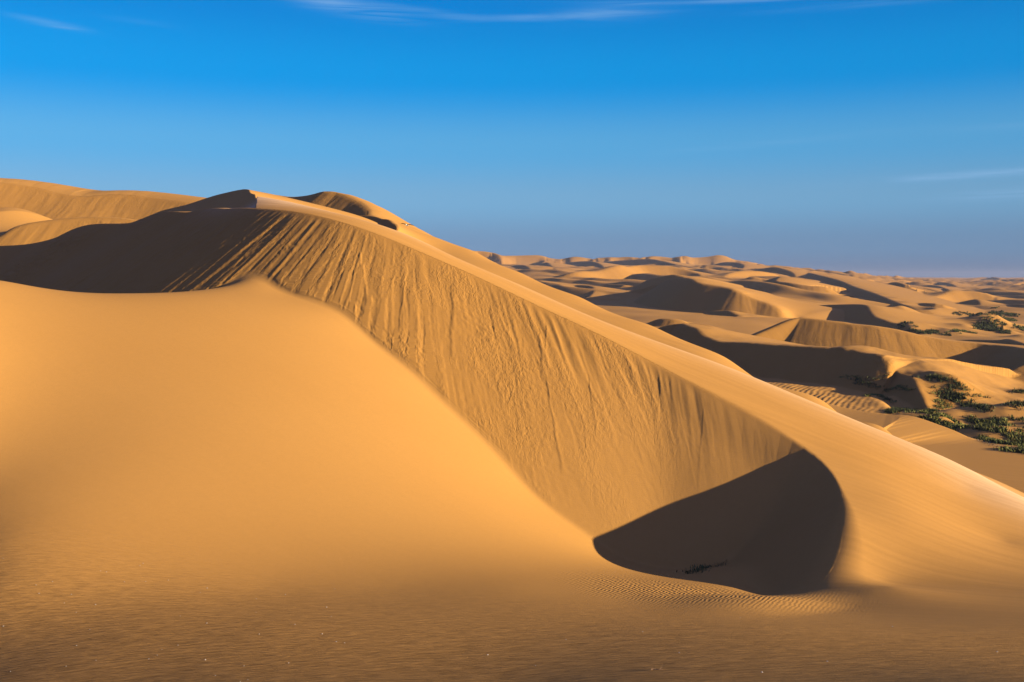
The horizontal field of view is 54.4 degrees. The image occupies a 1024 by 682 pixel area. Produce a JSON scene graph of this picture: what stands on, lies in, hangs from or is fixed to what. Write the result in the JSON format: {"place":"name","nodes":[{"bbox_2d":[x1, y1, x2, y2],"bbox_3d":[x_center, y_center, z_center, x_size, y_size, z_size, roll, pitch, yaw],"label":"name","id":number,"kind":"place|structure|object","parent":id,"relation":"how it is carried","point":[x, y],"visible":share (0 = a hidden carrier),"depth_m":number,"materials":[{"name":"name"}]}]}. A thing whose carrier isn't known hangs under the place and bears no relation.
{"place":"outdoors","nodes":[
{"label":"outdoors","id":0,"kind":"place"},
{"bbox_2d":[0,178,1023,681],"bbox_3d":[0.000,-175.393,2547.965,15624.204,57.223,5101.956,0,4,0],"label":"ground","id":1,"kind":"structure","parent":0,"point":[384,444],"depth_m":43.19,"materials":[{"name":"sand"}]},
{"bbox_2d":[673,562,725,574],"bbox_3d":[7.657,9.164,40.113,1.604,0.628,4.333,3,5,35],"label":"shrub","id":2,"kind":"object","parent":1,"relation":"on","point":[702,567],"visible":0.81,"depth_m":39.99,"materials":[{"name":"green plant"}]},
{"bbox_2d":[838,374,862,379],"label":"grass clump","id":3,"kind":"object","parent":1,"relation":"on","point":[850,376],"visible":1,"depth_m":140.37,"materials":[{"name":"green plant"}]},
{"bbox_2d":[847,376,876,385],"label":"shrub","id":4,"kind":"object","parent":1,"relation":"on","point":[859,383],"visible":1,"depth_m":137.69,"materials":[{"name":"green plant"}]},
{"bbox_2d":[863,393,883,397],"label":"grass clump","id":5,"kind":"object","parent":1,"relation":"on","point":[867,395],"visible":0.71,"depth_m":130.68,"materials":[{"name":"green plant"}]},
{"bbox_2d":[878,395,896,403],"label":"grass clump","id":6,"kind":"object","parent":1,"relation":"on","point":[888,398],"visible":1,"depth_m":128.93,"materials":[{"name":"green plant"}]},
{"bbox_2d":[882,406,915,413],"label":"shrub","id":7,"kind":"object","parent":1,"relation":"on","point":[893,410],"visible":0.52,"depth_m":120.47,"materials":[{"name":"green plant"}]},
{"bbox_2d":[884,384,915,391],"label":"grass clump","id":8,"kind":"object","parent":1,"relation":"on","point":[898,386],"visible":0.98,"depth_m":131.41,"materials":[{"name":"green plant"}]},
{"bbox_2d":[897,320,917,327],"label":"shrub","id":9,"kind":"object","parent":1,"relation":"on","point":[902,325],"visible":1,"depth_m":289.36,"materials":[{"name":"green plant"}]},
{"bbox_2d":[907,327,924,332],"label":"shrub","id":10,"kind":"object","parent":1,"relation":"on","point":[914,330],"visible":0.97,"depth_m":283.65,"materials":[{"name":"green plant"}]},
{"bbox_2d":[919,329,941,333],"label":"shrub","id":11,"kind":"object","parent":1,"relation":"on","point":[928,331],"visible":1,"depth_m":281.64,"materials":[{"name":"green plant"}]},
{"bbox_2d":[930,392,954,409],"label":"grass clump","id":12,"kind":"object","parent":1,"relation":"on","point":[943,402],"visible":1,"depth_m":125.00,"materials":[{"name":"green plant"}]},
{"bbox_2d":[912,373,974,391],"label":"shrub","id":13,"kind":"object","parent":1,"relation":"on","point":[946,379],"visible":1,"depth_m":129.89,"materials":[{"name":"green plant"}]},
{"bbox_2d":[931,385,959,395],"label":"shrub","id":14,"kind":"object","parent":1,"relation":"on","point":[944,388],"visible":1,"depth_m":128.04,"materials":[{"name":"green plant"}]},
{"bbox_2d":[938,390,973,401],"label":"shrub","id":15,"kind":"object","parent":1,"relation":"on","point":[957,397],"visible":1,"depth_m":126.58,"materials":[{"name":"green plant"}]},
{"bbox_2d":[947,329,976,333],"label":"grass clump","id":16,"kind":"object","parent":1,"relation":"on","point":[958,330],"visible":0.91,"depth_m":284.22,"materials":[{"name":"green plant"}]},
{"bbox_2d":[905,408,1023,453],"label":"grass","id":17,"kind":"structure","parent":1,"relation":"on","point":[955,424],"depth_m":106.73,"materials":[{"name":"green plant"}]},
{"bbox_2d":[952,311,987,317],"bbox_3d":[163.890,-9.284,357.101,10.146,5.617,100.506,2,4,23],"label":"shrub","id":18,"kind":"object","parent":1,"relation":"on","point":[969,314],"visible":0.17,"depth_m":397.67,"materials":[{"name":"green plant"}]},
{"bbox_2d":[958,399,994,412],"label":"shrub","id":19,"kind":"object","parent":1,"relation":"on","point":[979,406],"visible":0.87,"depth_m":119.73,"materials":[{"name":"green plant"}]},
{"bbox_2d":[964,391,990,397],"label":"grass clump","id":20,"kind":"object","parent":1,"relation":"on","point":[976,395],"visible":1,"depth_m":127.80,"materials":[{"name":"green plant"}]},
{"bbox_2d":[971,318,1003,330],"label":"shrub","id":21,"kind":"object","parent":1,"relation":"on","point":[985,326],"visible":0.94,"depth_m":306.17,"materials":[{"name":"green plant"}]},
{"bbox_2d":[979,313,1006,325],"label":"grass clump","id":22,"kind":"object","parent":1,"relation":"on","point":[1003,322],"visible":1,"depth_m":309.92,"materials":[{"name":"green plant"}]},
{"bbox_2d":[989,327,1003,331],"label":"shrub","id":23,"kind":"object","parent":1,"relation":"on","point":[997,329],"visible":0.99,"depth_m":298.41,"materials":[{"name":"green plant"}]},
{"bbox_2d":[986,310,1019,320],"bbox_3d":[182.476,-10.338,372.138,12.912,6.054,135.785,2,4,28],"label":"shrub","id":24,"kind":"object","parent":1,"relation":"on","point":[1000,313],"visible":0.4,"depth_m":405.30,"materials":[{"name":"green plant"}]},
{"bbox_2d":[998,329,1010,333],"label":"shrub","id":25,"kind":"object","parent":1,"relation":"on","point":[1006,331],"visible":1,"depth_m":294.75,"materials":[{"name":"green plant"}]},
{"bbox_2d":[1003,317,1017,320],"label":"grass clump","id":26,"kind":"object","parent":1,"relation":"on","point":[1012,319],"visible":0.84,"depth_m":378.46,"materials":[{"name":"green plant"}]},
{"bbox_2d":[1000,399,1023,409],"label":"shrub","id":27,"kind":"object","parent":1,"relation":"on","point":[1015,402],"visible":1,"depth_m":118.92,"materials":[{"name":"green plant"}]},
{"bbox_2d":[1006,388,1023,392],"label":"shrub","id":28,"kind":"object","parent":1,"relation":"on","point":[1019,390],"visible":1,"depth_m":135.18,"materials":[{"name":"green plant"}]},
{"bbox_2d":[1012,323,1023,329],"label":"shrub","id":29,"kind":"object","parent":1,"relation":"on","point":[1020,327],"visible":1,"depth_m":308.30,"materials":[{"name":"green plant"}]},
{"bbox_2d":[0,0,1023,277],"label":"sky","id":30,"kind":"structure","parent":0,"point":[872,137],"materials":[{"name":"blue"}]}
]}

